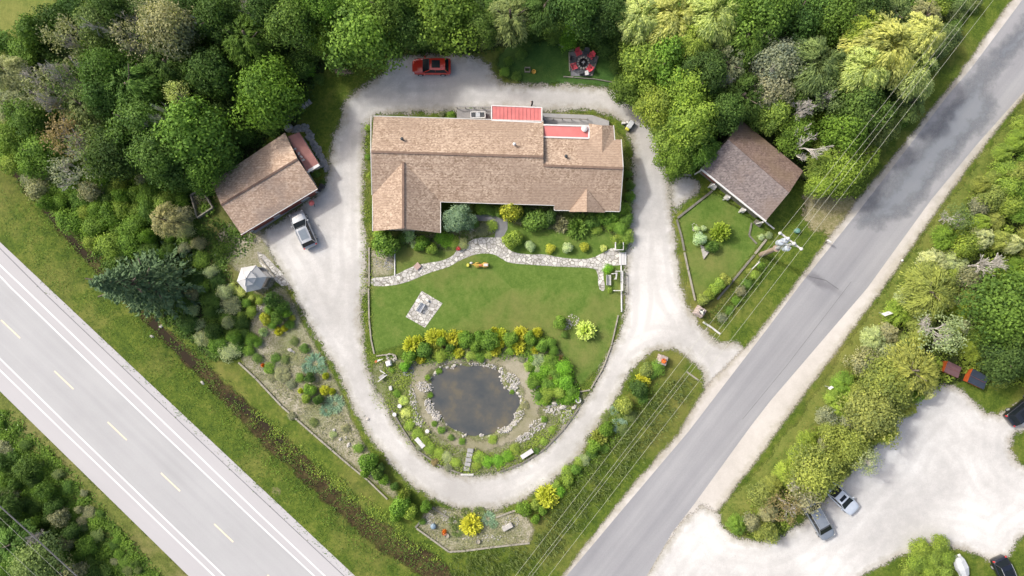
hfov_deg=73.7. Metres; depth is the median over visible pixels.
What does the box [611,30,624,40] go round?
bush
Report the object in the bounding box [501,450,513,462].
plant
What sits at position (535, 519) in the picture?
globe shrub
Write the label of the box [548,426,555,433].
plant
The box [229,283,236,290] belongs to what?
plant
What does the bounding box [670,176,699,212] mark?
gravel patch
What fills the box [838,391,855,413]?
bush
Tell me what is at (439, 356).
bush
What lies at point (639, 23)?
willow tree
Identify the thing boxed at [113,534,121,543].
plant
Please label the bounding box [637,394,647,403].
plant
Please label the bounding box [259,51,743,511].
gravel driveway
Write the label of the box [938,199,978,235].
half bare tree
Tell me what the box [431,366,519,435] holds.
pond water
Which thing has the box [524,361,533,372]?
plant
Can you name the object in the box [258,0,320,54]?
broadleaf tree
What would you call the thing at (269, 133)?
bush
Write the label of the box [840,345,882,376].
bush
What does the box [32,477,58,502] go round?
bush
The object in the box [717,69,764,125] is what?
broadleaf tree
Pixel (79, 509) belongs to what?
bush
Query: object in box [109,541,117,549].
plant
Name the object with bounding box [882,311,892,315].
road sign
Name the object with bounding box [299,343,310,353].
plant
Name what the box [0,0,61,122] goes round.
meadow
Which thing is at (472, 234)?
planting bed
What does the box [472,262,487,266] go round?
garden cart
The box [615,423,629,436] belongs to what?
plant
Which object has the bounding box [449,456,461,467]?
plant
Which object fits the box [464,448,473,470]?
stone steps
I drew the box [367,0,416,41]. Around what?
broadleaf tree
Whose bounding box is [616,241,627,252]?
bush
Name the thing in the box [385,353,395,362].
rubble
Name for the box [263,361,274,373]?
plant
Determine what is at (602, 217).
globe shrub
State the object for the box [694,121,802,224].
barn
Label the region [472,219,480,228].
plant
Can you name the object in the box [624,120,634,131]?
utility cart
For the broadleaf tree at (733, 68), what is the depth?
73.47 m
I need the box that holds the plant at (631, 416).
[623,409,637,422]
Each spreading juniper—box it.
[301,362,312,372]
[305,352,325,372]
[317,364,328,373]
[319,404,331,416]
[324,392,344,413]
[447,514,461,529]
[451,526,463,537]
[461,507,470,517]
[473,505,485,518]
[481,510,495,526]
[488,519,498,528]
[600,408,620,428]
[612,418,627,433]
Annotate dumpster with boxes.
[939,360,961,377]
[961,369,988,389]
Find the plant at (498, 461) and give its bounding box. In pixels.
[492,454,504,469]
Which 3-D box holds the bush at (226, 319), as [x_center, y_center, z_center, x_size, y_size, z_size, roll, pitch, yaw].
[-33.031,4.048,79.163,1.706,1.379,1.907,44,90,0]
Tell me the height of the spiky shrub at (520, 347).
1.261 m
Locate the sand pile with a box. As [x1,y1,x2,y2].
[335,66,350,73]
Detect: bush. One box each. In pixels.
[0,29,15,55]
[0,151,21,176]
[0,440,12,454]
[0,453,13,472]
[0,472,13,490]
[0,560,9,575]
[1,488,21,504]
[2,464,15,478]
[3,36,39,65]
[5,449,20,464]
[5,563,14,575]
[6,476,24,491]
[8,12,49,48]
[10,454,44,484]
[17,496,32,513]
[18,510,31,527]
[19,175,33,188]
[19,484,34,499]
[23,177,51,203]
[24,471,41,488]
[27,505,40,517]
[27,511,43,527]
[29,0,77,44]
[29,492,43,509]
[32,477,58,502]
[35,165,56,180]
[35,194,56,211]
[40,513,50,526]
[42,493,63,517]
[45,176,65,196]
[45,506,72,527]
[48,523,65,536]
[51,468,64,479]
[52,192,69,211]
[54,207,82,239]
[54,546,70,558]
[55,0,85,21]
[57,180,79,200]
[57,532,75,550]
[58,520,83,540]
[68,188,90,209]
[68,548,87,565]
[70,561,89,575]
[74,40,109,62]
[74,505,82,513]
[75,205,89,220]
[75,535,97,556]
[76,180,103,202]
[76,515,86,526]
[78,564,101,575]
[79,213,106,239]
[82,164,112,187]
[82,234,98,250]
[83,555,99,568]
[86,199,102,220]
[90,527,103,541]
[91,232,122,258]
[95,188,115,206]
[97,179,112,194]
[97,199,126,228]
[97,560,112,575]
[103,113,120,131]
[107,188,130,203]
[108,176,128,191]
[109,222,127,237]
[113,198,133,220]
[113,250,127,260]
[116,230,140,259]
[117,209,148,238]
[125,186,140,203]
[128,201,141,218]
[133,566,141,574]
[134,172,148,185]
[135,179,163,203]
[136,199,156,224]
[136,227,158,244]
[136,242,149,258]
[145,241,162,251]
[147,174,162,186]
[152,191,174,210]
[153,247,168,260]
[154,82,178,104]
[161,233,174,242]
[161,242,175,254]
[165,180,182,195]
[172,190,190,209]
[173,293,192,312]
[175,206,194,222]
[175,312,199,334]
[177,221,196,237]
[177,242,190,255]
[178,177,193,195]
[178,276,190,286]
[180,38,206,56]
[183,287,198,300]
[185,269,204,285]
[185,304,199,317]
[190,30,213,51]
[190,235,206,249]
[191,250,209,269]
[194,318,205,331]
[194,330,209,346]
[196,280,209,295]
[199,291,220,310]
[202,264,220,278]
[202,303,217,319]
[203,322,225,340]
[204,98,235,126]
[207,271,226,289]
[207,336,227,354]
[211,83,231,102]
[215,128,236,148]
[215,283,234,299]
[217,340,243,363]
[218,145,247,174]
[218,312,234,329]
[220,295,241,314]
[221,315,234,328]
[223,87,247,111]
[226,328,236,340]
[227,329,242,344]
[229,60,247,84]
[230,343,244,355]
[231,122,260,146]
[232,312,249,329]
[238,328,249,338]
[241,298,251,307]
[242,344,255,355]
[244,332,257,346]
[245,306,257,318]
[252,335,263,347]
[255,296,263,305]
[258,115,285,137]
[263,306,274,314]
[264,34,292,61]
[268,321,277,330]
[274,366,290,382]
[282,47,317,81]
[283,318,294,329]
[303,63,315,78]
[320,48,349,70]
[397,232,406,244]
[432,349,446,362]
[433,232,445,243]
[439,231,454,247]
[474,203,487,215]
[484,0,500,10]
[485,204,495,216]
[493,204,502,217]
[499,67,509,76]
[511,71,521,82]
[514,47,527,60]
[516,27,533,46]
[519,205,533,220]
[526,375,540,389]
[529,26,542,45]
[531,352,544,367]
[534,391,542,400]
[540,387,555,399]
[540,395,550,405]
[541,353,557,369]
[541,377,553,390]
[542,18,569,45]
[545,336,556,348]
[547,368,560,380]
[549,345,558,354]
[553,387,565,397]
[554,357,572,375]
[555,486,564,497]
[557,374,573,390]
[558,30,578,52]
[561,463,572,476]
[563,16,582,37]
[564,395,571,404]
[566,386,576,397]
[574,26,596,47]
[574,457,583,465]
[577,453,590,466]
[590,225,603,234]
[592,30,614,48]
[597,39,614,61]
[602,221,616,232]
[602,263,613,274]
[608,37,627,64]
[608,60,622,76]
[610,234,622,243]
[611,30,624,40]
[613,219,628,235]
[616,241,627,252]
[617,202,631,216]
[619,212,633,226]
[619,229,633,244]
[623,191,635,202]
[624,170,631,177]
[625,179,635,190]
[647,372,656,380]
[648,359,664,377]
[725,513,746,535]
[735,285,746,296]
[739,511,760,531]
[740,278,753,288]
[745,479,777,510]
[749,270,759,280]
[753,520,779,546]
[757,503,777,522]
[761,473,782,493]
[771,459,798,486]
[786,445,806,464]
[795,430,816,451]
[814,107,830,131]
[814,405,839,428]
[816,436,835,451]
[818,420,837,433]
[824,388,842,405]
[827,402,845,418]
[829,30,846,54]
[829,370,854,396]
[836,464,851,481]
[837,415,853,427]
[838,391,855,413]
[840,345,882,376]
[848,380,864,396]
[859,324,885,350]
[873,343,899,358]
[875,321,898,343]
[877,77,901,103]
[880,297,911,327]
[892,289,912,304]
[892,332,912,351]
[893,110,909,128]
[897,401,917,417]
[897,561,919,575]
[901,548,929,572]
[904,310,936,332]
[906,390,925,402]
[907,328,929,346]
[908,535,931,558]
[915,247,948,274]
[917,381,936,399]
[921,562,939,575]
[923,58,939,73]
[924,547,942,565]
[926,0,951,16]
[927,225,957,251]
[929,533,950,553]
[932,563,953,575]
[938,549,957,567]
[939,248,968,270]
[941,9,961,23]
[943,18,963,32]
[943,229,982,259]
[943,268,962,287]
[948,293,960,307]
[950,0,966,13]
[951,302,969,319]
[952,265,986,290]
[956,10,966,21]
[958,283,978,309]
[959,338,981,362]
[960,316,976,333]
[961,0,977,13]
[964,319,990,345]
[967,193,990,216]
[967,226,994,250]
[969,213,991,229]
[970,0,983,10]
[970,175,991,192]
[975,183,1008,214]
[985,169,1001,183]
[986,158,1020,178]
[986,211,1004,230]
[988,229,1012,252]
[990,143,1014,162]
[991,374,1010,388]
[993,175,1021,197]
[994,194,1023,217]
[1002,234,1023,254]
[1003,128,1023,152]
[1003,161,1023,187]
[1005,201,1023,224]
[1006,255,1023,270]
[1010,113,1023,131]
[1010,180,1023,200]
[1013,149,1023,161]
[1016,223,1023,239]
[1018,248,1023,267]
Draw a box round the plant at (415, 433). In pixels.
[411,427,423,440]
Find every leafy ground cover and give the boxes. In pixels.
[403,330,554,365]
[528,355,579,405]
[530,365,657,519]
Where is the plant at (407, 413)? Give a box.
[401,407,410,417]
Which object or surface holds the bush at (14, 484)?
on the weeds at (96, 522)
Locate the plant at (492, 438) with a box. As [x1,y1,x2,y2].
[487,435,497,443]
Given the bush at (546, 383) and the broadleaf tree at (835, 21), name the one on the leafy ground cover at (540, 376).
the bush at (546, 383)
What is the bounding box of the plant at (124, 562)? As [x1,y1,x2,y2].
[117,554,131,568]
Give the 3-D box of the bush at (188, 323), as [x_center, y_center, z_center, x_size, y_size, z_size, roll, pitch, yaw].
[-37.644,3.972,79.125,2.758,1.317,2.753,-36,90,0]
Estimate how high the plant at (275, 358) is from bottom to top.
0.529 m
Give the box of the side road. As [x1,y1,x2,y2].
[567,0,1023,575]
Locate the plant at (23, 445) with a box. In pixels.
[18,438,32,452]
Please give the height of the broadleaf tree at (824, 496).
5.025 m
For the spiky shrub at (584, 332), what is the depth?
79.21 m
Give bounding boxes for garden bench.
[415,302,424,312]
[415,437,424,447]
[461,473,473,475]
[521,449,532,458]
[606,275,610,284]
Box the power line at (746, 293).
[528,1,975,575]
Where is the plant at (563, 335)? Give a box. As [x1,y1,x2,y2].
[561,331,568,337]
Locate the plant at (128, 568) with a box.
[122,566,133,575]
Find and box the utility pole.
[758,232,802,256]
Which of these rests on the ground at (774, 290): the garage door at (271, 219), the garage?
the garage
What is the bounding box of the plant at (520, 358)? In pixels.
[517,355,525,362]
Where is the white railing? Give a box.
[613,271,622,290]
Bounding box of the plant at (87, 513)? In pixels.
[82,505,95,519]
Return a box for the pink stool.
[414,262,420,269]
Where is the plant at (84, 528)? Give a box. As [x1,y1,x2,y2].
[79,524,87,531]
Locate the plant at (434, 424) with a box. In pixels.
[431,420,438,426]
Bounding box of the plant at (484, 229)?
[478,222,490,235]
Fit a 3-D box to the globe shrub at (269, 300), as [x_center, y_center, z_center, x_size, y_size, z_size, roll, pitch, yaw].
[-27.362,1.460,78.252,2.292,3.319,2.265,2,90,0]
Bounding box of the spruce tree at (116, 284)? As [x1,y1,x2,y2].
[85,241,205,322]
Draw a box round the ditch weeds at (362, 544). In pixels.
[27,200,409,573]
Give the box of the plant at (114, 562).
[109,558,117,566]
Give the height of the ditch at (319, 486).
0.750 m
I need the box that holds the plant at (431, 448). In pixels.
[423,441,435,454]
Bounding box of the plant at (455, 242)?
[450,235,459,249]
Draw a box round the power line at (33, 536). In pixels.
[0,506,76,575]
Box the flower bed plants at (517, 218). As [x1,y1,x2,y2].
[396,197,633,249]
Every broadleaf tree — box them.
[0,54,29,93]
[0,88,33,124]
[0,97,57,140]
[0,122,32,157]
[0,486,23,529]
[0,518,44,566]
[3,531,73,575]
[14,127,68,181]
[64,81,110,130]
[69,0,131,50]
[74,38,141,98]
[75,73,126,122]
[79,123,147,183]
[86,0,138,31]
[104,59,164,109]
[104,93,168,158]
[122,124,195,193]
[134,0,205,61]
[141,43,192,93]
[146,93,242,175]
[148,201,188,238]
[166,0,210,38]
[173,148,233,198]
[179,44,237,99]
[189,0,246,50]
[221,12,273,69]
[227,49,307,132]
[240,0,294,31]
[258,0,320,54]
[296,0,340,24]
[303,17,338,56]
[316,0,410,78]
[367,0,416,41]
[383,4,431,52]
[409,0,486,59]
[442,203,477,231]
[461,9,497,51]
[487,0,533,48]
[521,0,567,37]
[547,0,608,44]
[586,0,627,38]
[606,71,649,113]
[617,37,669,97]
[629,78,674,135]
[639,32,691,94]
[646,116,680,158]
[652,142,696,183]
[657,65,715,114]
[664,96,719,155]
[674,133,721,174]
[681,47,729,94]
[700,40,747,93]
[707,86,747,136]
[717,0,763,33]
[717,21,774,71]
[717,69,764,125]
[724,0,805,49]
[744,102,772,133]
[746,30,806,85]
[748,70,796,115]
[753,93,796,136]
[773,110,817,158]
[778,0,822,45]
[781,65,810,115]
[782,438,848,503]
[799,472,832,500]
[800,0,841,36]
[801,166,837,199]
[803,139,844,178]
[812,0,862,48]
[813,108,873,155]
[813,144,871,200]
[817,418,877,471]
[824,82,896,133]
[835,387,904,449]
[844,0,891,24]
[855,140,880,172]
[855,350,916,418]
[863,110,902,149]
[870,424,899,444]
[881,337,941,399]
[883,0,915,24]
[889,90,924,123]
[894,259,960,323]
[908,0,941,31]
[928,21,962,59]
[954,262,1023,355]
[976,338,1023,390]
[986,319,1023,353]
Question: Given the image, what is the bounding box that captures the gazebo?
[237,265,271,291]
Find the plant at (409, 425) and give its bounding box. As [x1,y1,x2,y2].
[404,419,415,431]
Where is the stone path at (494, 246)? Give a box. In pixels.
[371,237,620,290]
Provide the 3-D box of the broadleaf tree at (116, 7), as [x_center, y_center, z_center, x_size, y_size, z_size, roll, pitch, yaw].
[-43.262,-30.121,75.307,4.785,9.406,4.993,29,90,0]
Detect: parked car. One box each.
[289,210,317,249]
[412,56,450,75]
[804,503,834,540]
[828,480,859,515]
[990,554,1016,575]
[1002,395,1023,426]
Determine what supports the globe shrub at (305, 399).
on the planting bed at (272, 342)
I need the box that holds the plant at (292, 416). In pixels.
[287,411,295,419]
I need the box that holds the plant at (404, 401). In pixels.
[398,395,409,405]
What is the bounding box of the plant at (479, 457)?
[471,451,485,464]
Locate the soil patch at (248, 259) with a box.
[215,224,275,294]
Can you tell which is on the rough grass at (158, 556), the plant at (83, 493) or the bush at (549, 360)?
the plant at (83, 493)
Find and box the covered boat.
[953,554,968,575]
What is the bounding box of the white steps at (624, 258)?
[619,252,625,264]
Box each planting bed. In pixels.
[242,286,396,497]
[371,250,393,276]
[372,339,586,472]
[397,222,494,249]
[419,507,533,550]
[508,190,631,245]
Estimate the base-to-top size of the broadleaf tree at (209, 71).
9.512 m
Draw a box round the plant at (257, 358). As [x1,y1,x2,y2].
[252,353,263,364]
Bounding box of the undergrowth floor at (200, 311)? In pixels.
[113,219,245,357]
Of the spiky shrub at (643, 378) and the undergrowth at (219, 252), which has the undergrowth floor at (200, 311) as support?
the undergrowth at (219, 252)
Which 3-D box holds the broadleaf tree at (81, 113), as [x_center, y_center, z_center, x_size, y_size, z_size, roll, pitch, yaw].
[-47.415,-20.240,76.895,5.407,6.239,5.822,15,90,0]
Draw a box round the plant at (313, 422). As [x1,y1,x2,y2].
[308,417,318,427]
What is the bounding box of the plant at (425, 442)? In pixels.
[417,434,429,449]
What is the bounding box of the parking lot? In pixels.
[647,384,1023,575]
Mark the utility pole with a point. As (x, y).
(778, 246)
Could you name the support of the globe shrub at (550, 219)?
on the planting bed at (519, 223)
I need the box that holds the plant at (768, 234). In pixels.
[764,231,772,238]
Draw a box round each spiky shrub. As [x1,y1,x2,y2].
[258,327,267,336]
[273,326,283,335]
[320,385,329,395]
[322,372,328,379]
[328,387,335,394]
[398,487,410,499]
[402,335,418,352]
[403,231,416,242]
[413,334,424,344]
[416,355,425,363]
[424,328,440,344]
[430,344,440,352]
[436,329,447,337]
[444,329,460,347]
[453,347,463,359]
[459,511,483,536]
[491,345,500,356]
[495,339,504,347]
[496,327,505,338]
[510,340,525,354]
[514,325,527,340]
[530,346,537,354]
[532,327,541,337]
[534,483,559,508]
[552,215,568,233]
[563,211,574,221]
[566,212,592,240]
[575,320,596,341]
[590,428,608,444]
[635,373,650,386]
[709,221,731,242]
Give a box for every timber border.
[238,362,350,466]
[260,258,275,277]
[351,466,387,499]
[368,247,369,285]
[368,288,374,353]
[376,353,396,359]
[391,410,463,473]
[416,528,529,552]
[432,507,448,518]
[496,510,514,517]
[499,407,578,471]
[574,77,612,82]
[591,315,618,388]
[620,253,621,311]
[676,219,684,250]
[677,190,712,218]
[683,252,695,300]
[702,321,720,334]
[716,254,754,299]
[748,223,756,243]
[754,239,766,253]
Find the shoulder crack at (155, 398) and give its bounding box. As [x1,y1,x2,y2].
[0,248,343,575]
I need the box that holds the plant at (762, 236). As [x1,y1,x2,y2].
[757,234,764,240]
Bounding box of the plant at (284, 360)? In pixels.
[281,354,289,364]
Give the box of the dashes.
[1,320,268,575]
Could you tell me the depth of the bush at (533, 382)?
79.24 m
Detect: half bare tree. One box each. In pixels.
[11,62,71,109]
[35,10,96,69]
[35,102,92,162]
[42,55,85,109]
[43,140,102,190]
[56,550,86,575]
[62,119,105,161]
[107,6,159,64]
[127,0,160,16]
[162,80,201,107]
[761,489,807,526]
[785,472,829,518]
[804,76,847,121]
[847,444,884,475]
[913,309,973,354]
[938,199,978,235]
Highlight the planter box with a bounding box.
[190,191,213,217]
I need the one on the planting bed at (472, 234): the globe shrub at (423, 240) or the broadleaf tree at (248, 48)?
the globe shrub at (423, 240)
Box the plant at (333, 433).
[329,430,336,438]
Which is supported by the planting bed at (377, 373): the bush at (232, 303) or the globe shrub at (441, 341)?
the globe shrub at (441, 341)
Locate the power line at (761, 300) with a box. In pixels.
[549,2,991,574]
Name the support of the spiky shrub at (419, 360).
on the planting bed at (377, 373)
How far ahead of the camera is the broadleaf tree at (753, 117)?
75.53 m
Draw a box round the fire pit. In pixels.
[577,56,589,69]
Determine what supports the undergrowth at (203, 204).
on the undergrowth floor at (200, 311)
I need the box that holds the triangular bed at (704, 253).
[700,245,708,258]
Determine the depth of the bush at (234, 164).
77.52 m
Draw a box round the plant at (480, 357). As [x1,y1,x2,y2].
[474,350,485,362]
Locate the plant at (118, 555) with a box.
[113,548,124,559]
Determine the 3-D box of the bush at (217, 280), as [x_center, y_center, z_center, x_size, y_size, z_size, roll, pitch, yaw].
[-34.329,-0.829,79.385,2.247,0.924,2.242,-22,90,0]
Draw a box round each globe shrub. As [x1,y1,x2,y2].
[259,312,270,325]
[263,291,282,309]
[270,310,283,323]
[274,300,290,313]
[282,309,292,318]
[301,394,310,403]
[303,383,316,395]
[304,372,315,382]
[312,394,324,404]
[358,452,378,471]
[360,467,370,477]
[371,230,400,258]
[371,466,383,479]
[377,462,385,471]
[378,474,388,485]
[389,494,411,517]
[390,482,398,490]
[390,510,400,521]
[399,362,410,372]
[401,349,417,363]
[403,503,417,519]
[415,235,429,250]
[416,342,432,357]
[420,499,431,512]
[425,242,438,253]
[436,336,445,347]
[445,343,455,351]
[457,330,474,347]
[468,338,479,352]
[474,330,484,340]
[479,328,500,350]
[499,203,523,222]
[501,230,522,249]
[502,331,518,347]
[515,500,531,516]
[521,207,549,231]
[523,331,536,345]
[524,241,535,251]
[530,499,539,510]
[530,514,540,523]
[535,338,548,352]
[538,505,546,515]
[544,208,556,224]
[545,243,555,253]
[553,315,566,329]
[561,474,573,486]
[562,242,573,252]
[571,464,581,474]
[579,242,588,251]
[584,212,600,229]
[587,438,601,453]
[595,212,611,225]
[598,421,613,436]
[600,245,606,251]
[606,212,619,221]
[613,395,633,414]
[629,379,647,397]
[639,361,653,376]
[692,231,707,245]
[693,226,699,231]
[696,293,709,305]
[700,225,706,231]
[703,288,714,299]
[704,240,719,252]
[709,283,721,296]
[714,277,725,288]
[719,273,731,285]
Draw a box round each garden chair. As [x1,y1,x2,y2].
[569,56,576,62]
[570,62,577,70]
[575,47,581,55]
[583,47,589,55]
[586,64,593,72]
[587,51,595,59]
[589,56,596,64]
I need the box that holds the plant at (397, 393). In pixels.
[392,389,401,398]
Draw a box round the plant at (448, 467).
[444,464,452,471]
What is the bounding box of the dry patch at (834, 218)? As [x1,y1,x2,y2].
[801,191,857,236]
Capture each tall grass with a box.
[448,375,696,575]
[702,248,777,329]
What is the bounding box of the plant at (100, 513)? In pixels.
[96,509,103,517]
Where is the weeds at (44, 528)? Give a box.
[0,499,74,575]
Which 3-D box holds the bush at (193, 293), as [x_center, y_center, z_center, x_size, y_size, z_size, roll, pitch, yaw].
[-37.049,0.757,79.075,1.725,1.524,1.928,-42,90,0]
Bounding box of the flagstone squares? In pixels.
[257,252,288,285]
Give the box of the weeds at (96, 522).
[0,409,162,575]
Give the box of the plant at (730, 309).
[724,305,733,314]
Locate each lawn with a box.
[370,222,623,385]
[497,40,621,86]
[679,193,765,306]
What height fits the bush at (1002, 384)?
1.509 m
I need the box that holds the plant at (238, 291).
[232,285,245,297]
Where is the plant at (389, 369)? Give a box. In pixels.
[388,366,395,372]
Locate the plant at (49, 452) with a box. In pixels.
[44,451,52,459]
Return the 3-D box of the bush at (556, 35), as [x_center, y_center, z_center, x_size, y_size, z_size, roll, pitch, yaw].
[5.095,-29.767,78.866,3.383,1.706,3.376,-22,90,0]
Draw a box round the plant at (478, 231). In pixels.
[475,226,485,236]
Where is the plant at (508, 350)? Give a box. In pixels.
[505,347,515,355]
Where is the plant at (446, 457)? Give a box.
[440,450,453,464]
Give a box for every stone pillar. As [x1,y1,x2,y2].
[657,354,667,365]
[692,305,706,317]
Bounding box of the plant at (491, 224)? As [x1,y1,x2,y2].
[485,219,497,232]
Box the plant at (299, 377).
[295,372,303,382]
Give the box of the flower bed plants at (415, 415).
[377,358,577,474]
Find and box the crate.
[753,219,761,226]
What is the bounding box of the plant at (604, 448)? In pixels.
[598,442,609,453]
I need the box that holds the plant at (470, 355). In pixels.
[465,350,475,361]
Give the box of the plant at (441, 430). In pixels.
[437,427,445,434]
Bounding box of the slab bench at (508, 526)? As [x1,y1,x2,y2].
[502,522,512,531]
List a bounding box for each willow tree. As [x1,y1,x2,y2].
[614,0,659,45]
[635,0,697,54]
[677,23,712,59]
[683,0,740,48]
[785,33,846,101]
[831,44,890,102]
[835,6,885,48]
[837,10,916,88]
[879,47,939,102]
[899,11,946,60]
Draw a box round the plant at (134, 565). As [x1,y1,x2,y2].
[129,557,139,568]
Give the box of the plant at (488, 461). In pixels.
[481,455,493,468]
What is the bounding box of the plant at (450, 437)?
[447,434,454,440]
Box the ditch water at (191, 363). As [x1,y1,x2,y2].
[13,169,284,443]
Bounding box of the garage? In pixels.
[212,132,320,235]
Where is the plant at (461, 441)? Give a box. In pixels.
[457,438,465,445]
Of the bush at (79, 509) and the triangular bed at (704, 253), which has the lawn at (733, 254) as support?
the triangular bed at (704, 253)
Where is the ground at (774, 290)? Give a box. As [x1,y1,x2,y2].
[0,0,1023,575]
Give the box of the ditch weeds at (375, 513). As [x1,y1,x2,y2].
[245,409,440,562]
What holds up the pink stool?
on the stone path at (494, 246)
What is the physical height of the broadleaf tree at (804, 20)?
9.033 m
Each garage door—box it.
[253,218,273,229]
[280,201,301,214]
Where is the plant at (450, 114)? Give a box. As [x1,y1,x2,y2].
[446,111,454,117]
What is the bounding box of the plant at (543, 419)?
[541,416,547,422]
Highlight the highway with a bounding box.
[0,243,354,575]
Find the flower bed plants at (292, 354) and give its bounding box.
[243,346,527,548]
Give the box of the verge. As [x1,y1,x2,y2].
[719,97,1023,537]
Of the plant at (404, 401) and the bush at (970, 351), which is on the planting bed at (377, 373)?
the plant at (404, 401)
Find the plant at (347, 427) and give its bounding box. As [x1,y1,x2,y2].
[340,424,350,431]
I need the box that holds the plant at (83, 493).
[80,489,88,496]
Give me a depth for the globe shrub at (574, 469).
79.19 m
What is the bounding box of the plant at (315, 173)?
[312,170,320,177]
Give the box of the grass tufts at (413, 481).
[315,333,657,511]
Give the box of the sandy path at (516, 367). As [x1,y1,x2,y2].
[408,353,542,451]
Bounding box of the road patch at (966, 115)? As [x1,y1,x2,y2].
[862,31,1023,223]
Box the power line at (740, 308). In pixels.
[534,0,981,572]
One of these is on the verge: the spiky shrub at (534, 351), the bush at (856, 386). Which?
the bush at (856, 386)
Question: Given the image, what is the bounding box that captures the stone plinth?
[385,360,391,366]
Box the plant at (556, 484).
[551,480,560,488]
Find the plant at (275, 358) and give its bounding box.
[271,352,280,364]
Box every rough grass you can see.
[0,393,187,575]
[193,195,273,284]
[297,58,385,183]
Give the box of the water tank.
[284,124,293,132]
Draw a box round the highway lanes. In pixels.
[0,278,312,575]
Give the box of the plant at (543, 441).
[539,438,548,445]
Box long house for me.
[370,105,623,232]
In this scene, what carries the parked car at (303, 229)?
on the gravel driveway
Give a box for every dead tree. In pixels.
[17,64,57,96]
[26,529,48,545]
[34,91,70,113]
[38,60,84,86]
[62,130,91,146]
[78,16,144,54]
[150,102,169,125]
[238,0,252,20]
[786,125,831,161]
[790,98,815,122]
[968,253,1007,276]
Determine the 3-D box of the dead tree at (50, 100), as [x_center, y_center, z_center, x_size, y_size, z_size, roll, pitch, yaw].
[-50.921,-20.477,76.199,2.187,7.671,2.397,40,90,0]
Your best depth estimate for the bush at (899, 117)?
78.73 m
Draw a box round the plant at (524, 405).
[521,400,529,408]
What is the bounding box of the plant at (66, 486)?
[60,479,73,495]
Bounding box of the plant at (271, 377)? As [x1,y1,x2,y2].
[267,373,275,381]
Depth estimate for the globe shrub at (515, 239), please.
78.62 m
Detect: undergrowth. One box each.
[0,131,217,255]
[2,0,491,181]
[91,214,254,361]
[493,0,957,177]
[741,136,1023,539]
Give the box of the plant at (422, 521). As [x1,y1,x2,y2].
[418,518,425,524]
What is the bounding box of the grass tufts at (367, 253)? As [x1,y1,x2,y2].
[359,122,383,408]
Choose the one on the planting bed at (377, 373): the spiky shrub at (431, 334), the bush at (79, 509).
the spiky shrub at (431, 334)
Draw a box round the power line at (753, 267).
[515,1,965,575]
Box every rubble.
[255,297,262,317]
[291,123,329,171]
[375,254,392,269]
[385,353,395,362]
[403,363,413,375]
[409,385,422,426]
[416,381,440,420]
[425,511,518,540]
[451,362,496,368]
[499,409,524,433]
[504,372,519,390]
[515,404,571,442]
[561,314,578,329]
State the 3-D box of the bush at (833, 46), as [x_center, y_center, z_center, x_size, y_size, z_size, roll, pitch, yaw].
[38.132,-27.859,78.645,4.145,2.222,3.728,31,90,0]
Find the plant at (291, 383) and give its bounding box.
[285,377,295,389]
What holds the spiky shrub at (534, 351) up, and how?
on the planting bed at (377, 373)
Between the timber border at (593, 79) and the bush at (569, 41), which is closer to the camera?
the bush at (569, 41)
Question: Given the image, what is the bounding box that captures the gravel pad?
[542,111,631,181]
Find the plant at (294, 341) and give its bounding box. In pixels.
[289,335,299,346]
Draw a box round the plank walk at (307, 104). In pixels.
[287,99,311,120]
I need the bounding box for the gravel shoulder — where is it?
[563,0,1023,575]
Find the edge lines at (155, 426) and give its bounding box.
[0,264,325,575]
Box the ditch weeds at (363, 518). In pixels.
[10,179,448,575]
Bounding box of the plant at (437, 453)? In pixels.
[432,447,443,459]
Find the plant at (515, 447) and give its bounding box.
[509,444,519,453]
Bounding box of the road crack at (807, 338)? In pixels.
[744,276,850,416]
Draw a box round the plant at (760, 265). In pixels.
[756,261,765,270]
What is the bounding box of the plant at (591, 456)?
[585,451,597,458]
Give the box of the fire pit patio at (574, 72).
[570,51,598,75]
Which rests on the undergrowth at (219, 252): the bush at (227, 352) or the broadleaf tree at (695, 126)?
the bush at (227, 352)
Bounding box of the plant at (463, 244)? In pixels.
[458,237,468,249]
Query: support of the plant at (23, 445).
on the rough grass at (158, 556)
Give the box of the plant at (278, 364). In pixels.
[273,356,288,374]
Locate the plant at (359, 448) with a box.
[352,441,364,453]
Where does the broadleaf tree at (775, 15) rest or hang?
on the forest floor at (723, 137)
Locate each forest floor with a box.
[32,0,930,209]
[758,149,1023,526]
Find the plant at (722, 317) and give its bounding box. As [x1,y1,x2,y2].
[717,312,726,322]
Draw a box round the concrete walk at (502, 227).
[474,214,507,236]
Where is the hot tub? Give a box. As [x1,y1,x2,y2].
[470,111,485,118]
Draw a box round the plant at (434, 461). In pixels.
[431,458,438,466]
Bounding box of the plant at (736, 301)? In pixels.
[731,295,741,305]
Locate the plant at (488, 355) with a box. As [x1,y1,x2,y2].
[484,350,492,359]
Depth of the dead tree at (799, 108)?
73.93 m
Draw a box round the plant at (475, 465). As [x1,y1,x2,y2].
[472,460,481,470]
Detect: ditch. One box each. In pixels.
[0,149,101,261]
[5,169,451,575]

